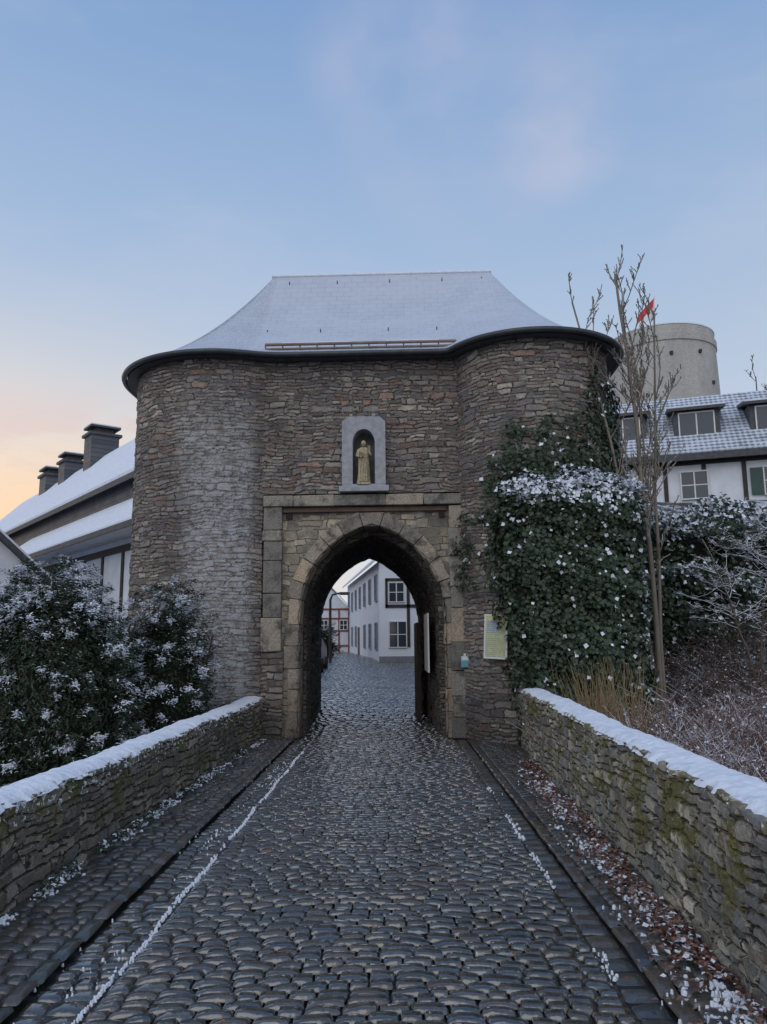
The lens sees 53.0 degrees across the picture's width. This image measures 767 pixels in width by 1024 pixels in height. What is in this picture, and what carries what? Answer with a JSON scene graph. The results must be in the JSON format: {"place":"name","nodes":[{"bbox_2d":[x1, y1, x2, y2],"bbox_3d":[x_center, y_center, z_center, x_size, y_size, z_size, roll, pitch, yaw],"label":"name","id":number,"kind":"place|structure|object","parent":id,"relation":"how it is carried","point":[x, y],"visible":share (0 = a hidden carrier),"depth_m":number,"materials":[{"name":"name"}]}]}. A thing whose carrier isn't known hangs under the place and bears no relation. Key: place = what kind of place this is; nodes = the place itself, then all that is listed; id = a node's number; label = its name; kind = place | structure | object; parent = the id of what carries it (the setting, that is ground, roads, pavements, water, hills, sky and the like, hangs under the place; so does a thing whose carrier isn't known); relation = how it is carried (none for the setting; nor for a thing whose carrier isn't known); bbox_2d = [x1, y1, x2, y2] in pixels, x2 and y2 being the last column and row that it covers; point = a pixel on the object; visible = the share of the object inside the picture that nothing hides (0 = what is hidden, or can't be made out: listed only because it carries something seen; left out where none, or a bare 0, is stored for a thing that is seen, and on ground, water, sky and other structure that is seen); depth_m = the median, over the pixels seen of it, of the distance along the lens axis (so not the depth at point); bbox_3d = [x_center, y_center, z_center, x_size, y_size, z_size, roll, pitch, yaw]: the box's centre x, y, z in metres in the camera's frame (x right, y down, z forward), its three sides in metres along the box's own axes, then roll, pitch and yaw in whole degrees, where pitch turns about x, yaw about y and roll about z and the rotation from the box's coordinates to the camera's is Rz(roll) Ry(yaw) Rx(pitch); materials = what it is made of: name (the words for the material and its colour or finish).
{"place":"outdoors","nodes":[
{"label":"outdoors","id":0,"kind":"place"},
{"bbox_2d":[0,529,48,576],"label":"roof snow","id":1,"kind":"structure","parent":0,"point":[16,545],"depth_m":21.71,"materials":[{"name":"white snow"}]},
{"bbox_2d":[0,439,134,531],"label":"roof snow","id":2,"kind":"structure","parent":0,"point":[119,462],"depth_m":30.28,"materials":[{"name":"white snow"}]},
{"bbox_2d":[29,519,131,557],"bbox_3d":[-11.801,1.418,26.384,0.047,0.160,18.700,7,-12,-37],"label":"lean to fascia","id":3,"kind":"object","parent":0,"point":[116,527],"visible":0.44,"depth_m":22.37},
{"bbox_2d":[32,526,131,563],"bbox_3d":[-11.424,1.477,26.671,0.900,0.050,18.700,7,-12,-37],"label":"lean to soffit","id":4,"kind":"object","parent":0,"point":[114,536],"visible":0.36,"depth_m":23.73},
{"bbox_2d":[84,423,120,427],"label":"chimney snow","id":5,"kind":"structure","parent":0,"point":[102,424],"depth_m":33.79,"materials":[{"name":"white snow"}]},
{"bbox_2d":[0,738,293,1022],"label":"sidewalk","id":6,"kind":"structure","parent":0,"point":[25,971],"depth_m":5.58,"materials":[{"name":"stone"}]},
{"bbox_2d":[35,747,246,896],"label":"weed tufts","id":7,"kind":"object","parent":6,"relation":"on","point":[139,822],"visible":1,"depth_m":6.87,"materials":[{"name":"green plant"}]},
{"bbox_2d":[321,621,326,629],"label":"window glass","id":8,"kind":"object","parent":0,"point":[324,623],"visible":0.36,"depth_m":57.31,"materials":[{"name":"black glass"}]},
{"bbox_2d":[0,652,739,1023],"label":"cobblestone road","id":9,"kind":"structure","parent":0,"point":[308,944],"depth_m":5.10,"materials":[{"name":"stone"}]},
{"bbox_2d":[321,637,327,672],"bbox_3d":[-3.348,5.932,32.439,1.800,1.620,3.970,-1,-9,0],"label":"parked car","id":10,"kind":"object","parent":9,"relation":"on","point":[324,659],"visible":0.2,"depth_m":32.96,"materials":[{"name":"paint"}]},
{"bbox_2d":[329,592,349,661],"bbox_3d":[-2.161,5.653,37.583,1.020,3.494,0.280,-1,-9,0],"label":"street lamp","id":11,"kind":"object","parent":9,"relation":"on","point":[330,624],"visible":0.95,"depth_m":37.59,"materials":[{"name":"metal"}]},
{"bbox_2d":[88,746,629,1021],"bbox_3d":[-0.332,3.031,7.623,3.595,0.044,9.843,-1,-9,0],"label":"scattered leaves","id":12,"kind":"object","parent":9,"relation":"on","point":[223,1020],"visible":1,"depth_m":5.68,"materials":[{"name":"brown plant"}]},
{"bbox_2d":[0,739,765,1023],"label":"snow patches","id":13,"kind":"object","parent":9,"relation":"on","point":[727,994],"visible":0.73,"depth_m":4.98,"materials":[{"name":"white snow"}]},
{"bbox_2d":[414,622,421,720],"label":"planks","id":14,"kind":"object","parent":9,"relation":"on","point":[417,667],"visible":0.98,"depth_m":16.75,"materials":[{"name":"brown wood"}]},
{"bbox_2d":[0,0,766,604],"label":"sky","id":15,"kind":"structure","parent":0,"point":[161,161],"materials":[{"name":"blue"}]},
{"bbox_2d":[468,739,766,1023],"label":"sidewalk","id":16,"kind":"structure","parent":0,"point":[598,896],"depth_m":5.24,"materials":[{"name":"stone"}]},
{"bbox_2d":[513,759,766,1023],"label":"fallen leaves","id":17,"kind":"object","parent":16,"relation":"on","point":[595,835],"visible":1,"depth_m":5.04,"materials":[{"name":"brown plant"}]},
{"bbox_2d":[612,390,766,457],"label":"roof snow","id":18,"kind":"structure","parent":0,"point":[736,432],"depth_m":31.66,"materials":[{"name":"white snow"}]},
{"bbox_2d":[648,500,766,781],"bbox_3d":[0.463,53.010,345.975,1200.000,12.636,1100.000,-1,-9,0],"label":"ground","id":19,"kind":"structure","parent":0,"point":[665,508],"depth_m":16.23,"materials":[{"name":"white snow"}]},
{"bbox_2d":[0,541,37,637],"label":"walls","id":20,"kind":"structure","parent":19,"relation":"on","point":[9,559],"depth_m":21.68,"materials":[{"name":"white paint"}]},
{"bbox_2d":[0,531,50,587],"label":"roof","id":21,"kind":"structure","parent":20,"relation":"on","point":[12,547],"depth_m":21.65,"materials":[{"name":"stone"}]},
{"bbox_2d":[8,477,133,546],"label":"walls","id":22,"kind":"structure","parent":19,"relation":"on","point":[112,496],"depth_m":26.74,"materials":[{"name":"stone"}]},
{"bbox_2d":[5,471,134,534],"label":"roof","id":23,"kind":"structure","parent":22,"relation":"on","point":[91,493],"depth_m":25.78,"materials":[{"name":"stone"}]},
{"bbox_2d":[39,475,57,494],"bbox_3d":[-17.206,-1.128,39.955,1.000,1.300,1.200,7,-12,-37],"label":"chimney","id":24,"kind":"object","parent":23,"relation":"on","point":[46,482],"visible":0.29,"depth_m":39.45,"materials":[{"name":"stone"}]},
{"bbox_2d":[37,466,58,478],"bbox_3d":[-17.214,-1.987,40.093,1.200,0.440,1.400,7,-12,-37],"label":"chimney cap","id":25,"kind":"object","parent":24,"relation":"on","point":[47,470],"visible":0.59,"depth_m":39.64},
{"bbox_2d":[58,461,82,484],"bbox_3d":[-15.122,-1.625,37.314,1.000,1.400,1.000,7,-12,-37],"label":"chimney","id":26,"kind":"object","parent":23,"relation":"on","point":[67,470],"visible":0.36,"depth_m":36.90,"materials":[{"name":"stone"}]},
{"bbox_2d":[56,452,83,464],"bbox_3d":[-15.130,-2.533,37.461,1.200,0.440,1.200,7,-12,-37],"label":"chimney cap","id":27,"kind":"object","parent":26,"relation":"on","point":[71,457],"visible":0.71,"depth_m":37.10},
{"bbox_2d":[83,434,118,470],"bbox_3d":[-12.487,-2.388,33.997,1.200,1.800,1.000,7,-12,-37],"label":"chimney","id":28,"kind":"object","parent":23,"relation":"on","point":[97,448],"visible":0.57,"depth_m":33.59,"materials":[{"name":"stone"}]},
{"bbox_2d":[82,423,121,438],"bbox_3d":[-12.497,-3.493,34.176,1.400,0.440,1.200,7,-12,-37],"label":"chimney cap","id":29,"kind":"object","parent":28,"relation":"on","point":[97,429],"visible":0.79,"depth_m":33.84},
{"bbox_2d":[20,498,132,554],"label":"lean to roof snow","id":30,"kind":"structure","parent":22,"relation":"attached to","point":[112,515],"depth_m":24.23,"materials":[{"name":"white snow"}]},
{"bbox_2d":[37,537,130,661],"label":"plaster lower wall","id":31,"kind":"structure","parent":19,"relation":"on","point":[112,568],"depth_m":23.07,"materials":[{"name":"white paint"}]},
{"bbox_2d":[38,543,130,658],"bbox_3d":[-14.202,5.595,30.336,0.049,6.500,28.900,7,-12,-37],"label":"timber frame","id":32,"kind":"object","parent":31,"relation":"attached to","point":[121,549],"visible":0.12,"depth_m":23.40,"materials":[{"name":"brown wood"}]},
{"bbox_2d":[0,553,168,786],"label":"snowy yew shrub","id":33,"kind":"object","parent":19,"relation":"on","point":[65,689],"visible":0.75,"depth_m":10.75,"materials":[{"name":"green plant"}]},
{"bbox_2d":[0,697,264,914],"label":"masonry","id":34,"kind":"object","parent":19,"relation":"on","point":[43,837],"visible":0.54,"depth_m":6.63,"materials":[{"name":"grey stone"}]},
{"bbox_2d":[0,696,260,813],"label":"snow","id":35,"kind":"structure","parent":34,"relation":"on","point":[20,790],"depth_m":6.90,"materials":[{"name":"white snow"}]},
{"bbox_2d":[114,575,224,742],"bbox_3d":[-3.490,3.005,12.283,2.190,4.071,2.016,3,-10,-21],"label":"snowy yew shrub","id":36,"kind":"object","parent":19,"relation":"on","point":[172,653],"visible":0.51,"depth_m":12.12,"materials":[{"name":"green plant"}]},
{"bbox_2d":[321,622,344,656],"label":"garden shrub","id":37,"kind":"object","parent":19,"relation":"on","point":[325,635],"visible":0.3,"depth_m":43.14,"materials":[{"name":"green plant"}]},
{"bbox_2d":[322,589,348,651],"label":"walls","id":38,"kind":"structure","parent":19,"relation":"on","point":[337,602],"depth_m":57.51,"materials":[{"name":"white paint"}]},
{"bbox_2d":[322,608,349,651],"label":"timber frame","id":39,"kind":"object","parent":19,"relation":"on","point":[339,618],"visible":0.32,"depth_m":57.35,"materials":[{"name":"red wood"}]},
{"bbox_2d":[339,620,347,629],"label":"window frame","id":40,"kind":"object","parent":39,"relation":"attached to","point":[343,624],"visible":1,"depth_m":57.28,"materials":[{"name":"wood"}]},
{"bbox_2d":[340,621,346,628],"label":"window glass","id":41,"kind":"object","parent":40,"relation":"in","point":[341,624],"visible":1,"depth_m":57.31,"materials":[{"name":"black glass"}]},
{"bbox_2d":[121,270,623,744],"bbox_3d":[-0.348,0.165,16.545,10.260,11.770,7.000,-1,-9,2],"label":"gatehouse","id":42,"kind":"object","parent":19,"relation":"on","point":[263,518],"visible":0.7,"depth_m":14.47,"materials":[{"name":"stone"}]},
{"bbox_2d":[355,440,371,483],"bbox_3d":[-0.372,-0.936,14.489,0.309,0.868,0.239,-1,-9,2],"label":"saint statue","id":43,"kind":"object","parent":42,"relation":"on","point":[363,454],"visible":1,"depth_m":14.42,"materials":[{"name":"stone"}]},
{"bbox_2d":[424,613,429,672],"bbox_3d":[0.878,2.658,15.675,0.030,1.150,1.400,-1,-9,0],"label":"notice board","id":44,"kind":"object","parent":42,"relation":"attached to","point":[426,645],"visible":1,"depth_m":15.38,"materials":[{"name":"white paint"}]},
{"bbox_2d":[461,653,468,666],"bbox_3d":[1.453,2.647,13.734,0.140,0.240,0.034,-1,-9,0],"label":"wall plaque","id":45,"kind":"object","parent":42,"relation":"attached to","point":[464,660],"depth_m":13.72,"materials":[{"name":"teal ceramic"}]},
{"bbox_2d":[484,614,507,659],"bbox_3d":[1.921,2.128,13.138,0.420,0.750,0.040,-2,-9,28],"label":"information board","id":46,"kind":"object","parent":42,"relation":"attached to","point":[495,644],"visible":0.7,"depth_m":13.13,"materials":[{"name":"paper"}]},
{"bbox_2d":[447,362,630,592],"bbox_3d":[3.024,-0.598,13.999,3.692,4.203,1.858,1,-9,-6],"label":"climbing ivy","id":47,"kind":"object","parent":42,"relation":"attached to","point":[541,467],"visible":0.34,"depth_m":13.45,"materials":[{"name":"green plant"}]},
{"bbox_2d":[348,562,417,660],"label":"walls","id":48,"kind":"structure","parent":19,"relation":"on","point":[373,612],"depth_m":38.05,"materials":[{"name":"white paint"}]},
{"bbox_2d":[342,560,374,588],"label":"roof snow","id":49,"kind":"structure","parent":48,"relation":"on","point":[371,562],"depth_m":45.60,"materials":[{"name":"white snow"}]},
{"bbox_2d":[348,574,377,654],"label":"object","id":50,"kind":"structure","parent":48,"relation":"attached to","point":[376,623],"depth_m":44.71,"materials":[{"name":"stone"}]},
{"bbox_2d":[351,592,352,611],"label":"window frame","id":51,"kind":"structure","parent":50,"relation":"in","point":[352,592],"depth_m":54.14,"materials":[{"name":"wood"}]},
{"bbox_2d":[351,627,352,645],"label":"window frame","id":52,"kind":"structure","parent":50,"relation":"in","point":[351,627],"depth_m":54.02,"materials":[{"name":"wood"}]},
{"bbox_2d":[355,590,356,610],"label":"window frame","id":53,"kind":"structure","parent":50,"relation":"in","point":[355,590],"depth_m":51.14,"materials":[{"name":"wood"}]},
{"bbox_2d":[355,626,356,646],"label":"window frame","id":54,"kind":"structure","parent":50,"relation":"in","point":[355,626],"depth_m":50.75,"materials":[{"name":"wood"}]},
{"bbox_2d":[358,627,359,654],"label":"door","id":55,"kind":"structure","parent":50,"relation":"in","point":[358,627],"depth_m":48.67,"materials":[{"name":"wood"}]},
{"bbox_2d":[358,586,360,608],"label":"window frame","id":56,"kind":"structure","parent":50,"relation":"in","point":[359,588],"depth_m":48.24,"materials":[{"name":"wood"}]},
{"bbox_2d":[363,583,365,606],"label":"window frame","id":57,"kind":"structure","parent":50,"relation":"in","point":[364,585],"depth_m":44.89,"materials":[{"name":"wood"}]},
{"bbox_2d":[363,624,365,647],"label":"window frame","id":58,"kind":"structure","parent":50,"relation":"in","point":[364,630],"depth_m":44.82,"materials":[{"name":"wood"}]},
{"bbox_2d":[368,579,370,604],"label":"window frame","id":59,"kind":"structure","parent":50,"relation":"in","point":[369,581],"depth_m":42.13,"materials":[{"name":"wood"}]},
{"bbox_2d":[368,624,371,648],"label":"window frame","id":60,"kind":"structure","parent":50,"relation":"in","point":[369,625],"depth_m":41.71,"materials":[{"name":"wood"}]},
{"bbox_2d":[374,574,377,601],"bbox_3d":[-0.387,3.875,39.072,0.080,1.350,1.050,1,-9,-7],"label":"window frame","id":61,"kind":"structure","parent":50,"relation":"in","point":[375,576],"depth_m":38.80,"materials":[{"name":"wood"}]},
{"bbox_2d":[374,622,377,649],"bbox_3d":[-0.366,6.244,38.688,0.080,1.350,1.050,1,-9,-7],"label":"window frame","id":62,"kind":"structure","parent":50,"relation":"in","point":[375,624],"depth_m":38.24,"materials":[{"name":"wood"}]},
{"bbox_2d":[379,656,413,661],"bbox_3d":[3.805,7.495,37.254,8.020,1.050,0.037,-1,-9,0],"label":"plinth band","id":63,"kind":"object","parent":48,"relation":"attached to","point":[396,658],"visible":0.14,"depth_m":37.30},
{"bbox_2d":[388,582,404,602],"bbox_3d":[0.634,3.945,37.835,0.800,1.000,0.080,-1,-9,0],"label":"window frame","id":64,"kind":"object","parent":48,"relation":"attached to","point":[396,592],"visible":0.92,"depth_m":37.81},
{"bbox_2d":[389,583,403,600],"bbox_3d":[0.634,3.945,37.838,0.696,0.896,0.025,-1,-9,0],"label":"window glass","id":65,"kind":"object","parent":64,"relation":"in","point":[392,596],"visible":1,"depth_m":37.83,"materials":[{"name":"grey glass"}]},
{"bbox_2d":[389,621,406,647],"bbox_3d":[0.702,5.968,37.507,0.900,1.300,0.080,-1,-9,0],"label":"window frame","id":66,"kind":"object","parent":48,"relation":"attached to","point":[397,634],"visible":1,"depth_m":37.48,"materials":[{"name":"white wood"}]},
{"bbox_2d":[390,622,405,646],"bbox_3d":[0.702,5.968,37.510,0.796,1.196,0.025,-1,-9,0],"label":"window glass","id":67,"kind":"object","parent":66,"relation":"in","point":[401,630],"visible":1,"depth_m":37.50,"materials":[{"name":"black glass"}]},
{"bbox_2d":[385,578,415,646],"bbox_3d":[2.193,4.897,37.673,4.200,3.340,0.048,-1,-9,0],"label":"gable timber","id":68,"kind":"object","parent":48,"relation":"attached to","point":[408,605],"visible":0.59,"depth_m":37.70,"materials":[{"name":"black wood"}]},
{"bbox_2d":[485,464,659,745],"bbox_3d":[3.200,1.867,13.291,2.877,5.499,2.529,-1,-9,0],"label":"foliage","id":69,"kind":"object","parent":19,"relation":"on","point":[629,577],"visible":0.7,"depth_m":12.46,"materials":[{"name":"green plant"}]},
{"bbox_2d":[512,501,637,746],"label":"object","id":70,"kind":"object","parent":19,"relation":"on","point":[519,732],"visible":0.03,"depth_m":12.66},
{"bbox_2d":[550,657,671,739],"bbox_3d":[3.135,2.707,10.361,1.629,1.516,2.898,-1,-9,0],"label":"dry grass tuft","id":71,"kind":"object","parent":19,"relation":"on","point":[602,696],"visible":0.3,"depth_m":10.09,"materials":[{"name":"beige plant"}]},
{"bbox_2d":[567,244,684,733],"bbox_3d":[4.483,-0.501,13.537,1.882,9.447,1.467,6,-11,-35],"label":"bare birch tree","id":72,"kind":"object","parent":19,"relation":"on","point":[641,473],"visible":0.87,"depth_m":13.78,"materials":[{"name":"brown plant"}]},
{"bbox_2d":[496,684,766,782],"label":"bramble thicket","id":73,"kind":"object","parent":19,"relation":"on","point":[711,747],"visible":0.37,"depth_m":9.46,"materials":[{"name":"plant"}]},
{"bbox_2d":[515,687,766,1010],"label":"masonry","id":74,"kind":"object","parent":19,"relation":"on","point":[696,856],"visible":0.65,"depth_m":4.90,"materials":[{"name":"grey stone"}]},
{"bbox_2d":[521,687,766,816],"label":"snow","id":75,"kind":"structure","parent":74,"relation":"on","point":[751,791],"depth_m":5.28,"materials":[{"name":"white snow"}]},
{"bbox_2d":[609,322,720,404],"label":"round castle tower","id":76,"kind":"structure","parent":19,"relation":"on","point":[690,348],"depth_m":58.76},
{"bbox_2d":[638,295,654,326],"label":"flag","id":77,"kind":"object","parent":76,"relation":"on","point":[652,306],"visible":0.57,"depth_m":62.37,"materials":[{"name":"red fabric"}]},
{"bbox_2d":[629,455,766,502],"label":"walls","id":78,"kind":"structure","parent":19,"relation":"on","point":[726,478],"depth_m":30.29,"materials":[{"name":"white paint"}]},
{"bbox_2d":[613,447,766,462],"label":"roof","id":79,"kind":"structure","parent":78,"relation":"on","point":[717,452],"depth_m":30.12,"materials":[{"name":"tile"}]},
{"bbox_2d":[611,410,649,440],"bbox_3d":[10.566,-3.516,33.838,2.240,2.180,3.080,-4,-10,19],"label":"dormer","id":80,"kind":"object","parent":79,"relation":"on","point":[628,419],"visible":0.24,"depth_m":32.49,"materials":[{"name":"stone"}]},
{"bbox_2d":[611,417,640,436],"bbox_3d":[10.150,-3.380,32.591,1.400,1.180,0.080,-4,-10,19],"label":"window frame","id":81,"kind":"structure","parent":80,"relation":"in","point":[633,417],"depth_m":32.54,"materials":[{"name":"white paint"}]},
{"bbox_2d":[613,419,638,440],"bbox_3d":[10.151,-3.380,32.593,1.296,1.076,0.025,-4,-10,19],"label":"window glass","id":82,"kind":"structure","parent":80,"relation":"in","point":[628,422],"depth_m":32.53,"materials":[{"name":"grey glass"}]},
{"bbox_2d":[623,451,766,464],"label":"gutter","id":83,"kind":"object","parent":79,"relation":"attached to","point":[719,456],"depth_m":30.00,"materials":[{"name":"metal"}]},
{"bbox_2d":[665,402,725,435],"bbox_3d":[13.307,-3.691,32.906,2.240,2.180,3.080,-4,-10,19],"label":"dormer","id":84,"kind":"object","parent":79,"relation":"on","point":[696,419],"visible":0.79,"depth_m":31.66,"materials":[{"name":"stone"}]},
{"bbox_2d":[679,411,713,435],"bbox_3d":[12.892,-3.555,31.661,1.296,1.076,0.025,-4,-10,19],"label":"window glass","id":85,"kind":"structure","parent":84,"relation":"in","point":[705,422],"depth_m":31.66,"materials":[{"name":"grey glass"}]},
{"bbox_2d":[678,410,715,435],"bbox_3d":[12.891,-3.555,31.659,1.400,1.180,0.080,-4,-10,19],"label":"window frame","id":86,"kind":"structure","parent":84,"relation":"in","point":[696,412],"depth_m":31.66,"materials":[{"name":"white paint"}]},
{"bbox_2d":[736,398,766,429],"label":"dormer","id":87,"kind":"object","parent":79,"relation":"on","point":[755,411],"visible":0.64,"depth_m":30.94,"materials":[{"name":"stone"}]},
{"bbox_2d":[754,405,766,429],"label":"window frame","id":88,"kind":"structure","parent":87,"relation":"in","point":[759,405],"depth_m":30.93,"materials":[{"name":"white paint"}]},
{"bbox_2d":[756,406,766,428],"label":"window glass","id":89,"kind":"structure","parent":87,"relation":"in","point":[761,412],"depth_m":30.88,"materials":[{"name":"grey glass"}]},
{"bbox_2d":[680,470,709,499],"bbox_3d":[12.333,-1.071,30.485,1.050,1.150,0.080,-4,-10,19],"label":"window frame","id":90,"kind":"object","parent":78,"relation":"attached to","point":[694,484],"visible":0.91,"depth_m":30.47,"materials":[{"name":"white wood"}]},
{"bbox_2d":[681,471,708,498],"bbox_3d":[12.334,-1.071,30.487,0.946,1.046,0.026,-4,-10,19],"label":"window glass","id":91,"kind":"object","parent":90,"relation":"in","point":[687,478],"visible":0.86,"depth_m":30.47,"materials":[{"name":"grey glass"}]},
{"bbox_2d":[629,455,766,501],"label":"timber frame","id":92,"kind":"object","parent":78,"relation":"attached to","point":[741,459],"depth_m":30.37,"materials":[{"name":"brown wood"}]},
{"bbox_2d":[762,465,766,494],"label":"window frame","id":93,"kind":"object","parent":78,"relation":"attached to","point":[764,479],"visible":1,"depth_m":29.66,"materials":[{"name":"white wood"}]},
{"bbox_2d":[750,467,763,494],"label":"shutters","id":94,"kind":"object","parent":93,"relation":"attached to","point":[756,477],"visible":1,"depth_m":29.74,"materials":[{"name":"green wood"}]},
{"bbox_2d":[764,467,766,492],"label":"window glass","id":95,"kind":"object","parent":93,"relation":"in","point":[765,469],"visible":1,"depth_m":29.68,"materials":[{"name":"grey glass"}]},
{"bbox_2d":[637,561,766,684],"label":"ivy hedge","id":96,"kind":"object","parent":19,"relation":"on","point":[680,611],"visible":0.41,"depth_m":16.29,"materials":[{"name":"green plant"}]},
{"bbox_2d":[641,492,766,624],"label":"ivy hedge","id":97,"kind":"object","parent":19,"relation":"on","point":[680,546],"visible":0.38,"depth_m":17.43,"materials":[{"name":"green plant"}]},
{"bbox_2d":[651,604,766,747],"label":"bramble thicket","id":98,"kind":"object","parent":19,"relation":"on","point":[708,658],"visible":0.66,"depth_m":14.18,"materials":[{"name":"brown plant"}]},
{"bbox_2d":[670,508,766,712],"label":"shrub","id":99,"kind":"object","parent":19,"relation":"on","point":[730,585],"visible":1,"depth_m":13.12,"materials":[{"name":"brown plant"}]},
{"bbox_2d":[722,527,766,586],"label":"shrub","id":100,"kind":"object","parent":19,"relation":"on","point":[758,563],"visible":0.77,"depth_m":14.67,"materials":[{"name":"plant"}]},
{"bbox_2d":[744,354,766,390],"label":"bare distant tree","id":101,"kind":"object","parent":19,"relation":"on","point":[765,387],"visible":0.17,"depth_m":58.15,"materials":[{"name":"brown plant"}]}
]}

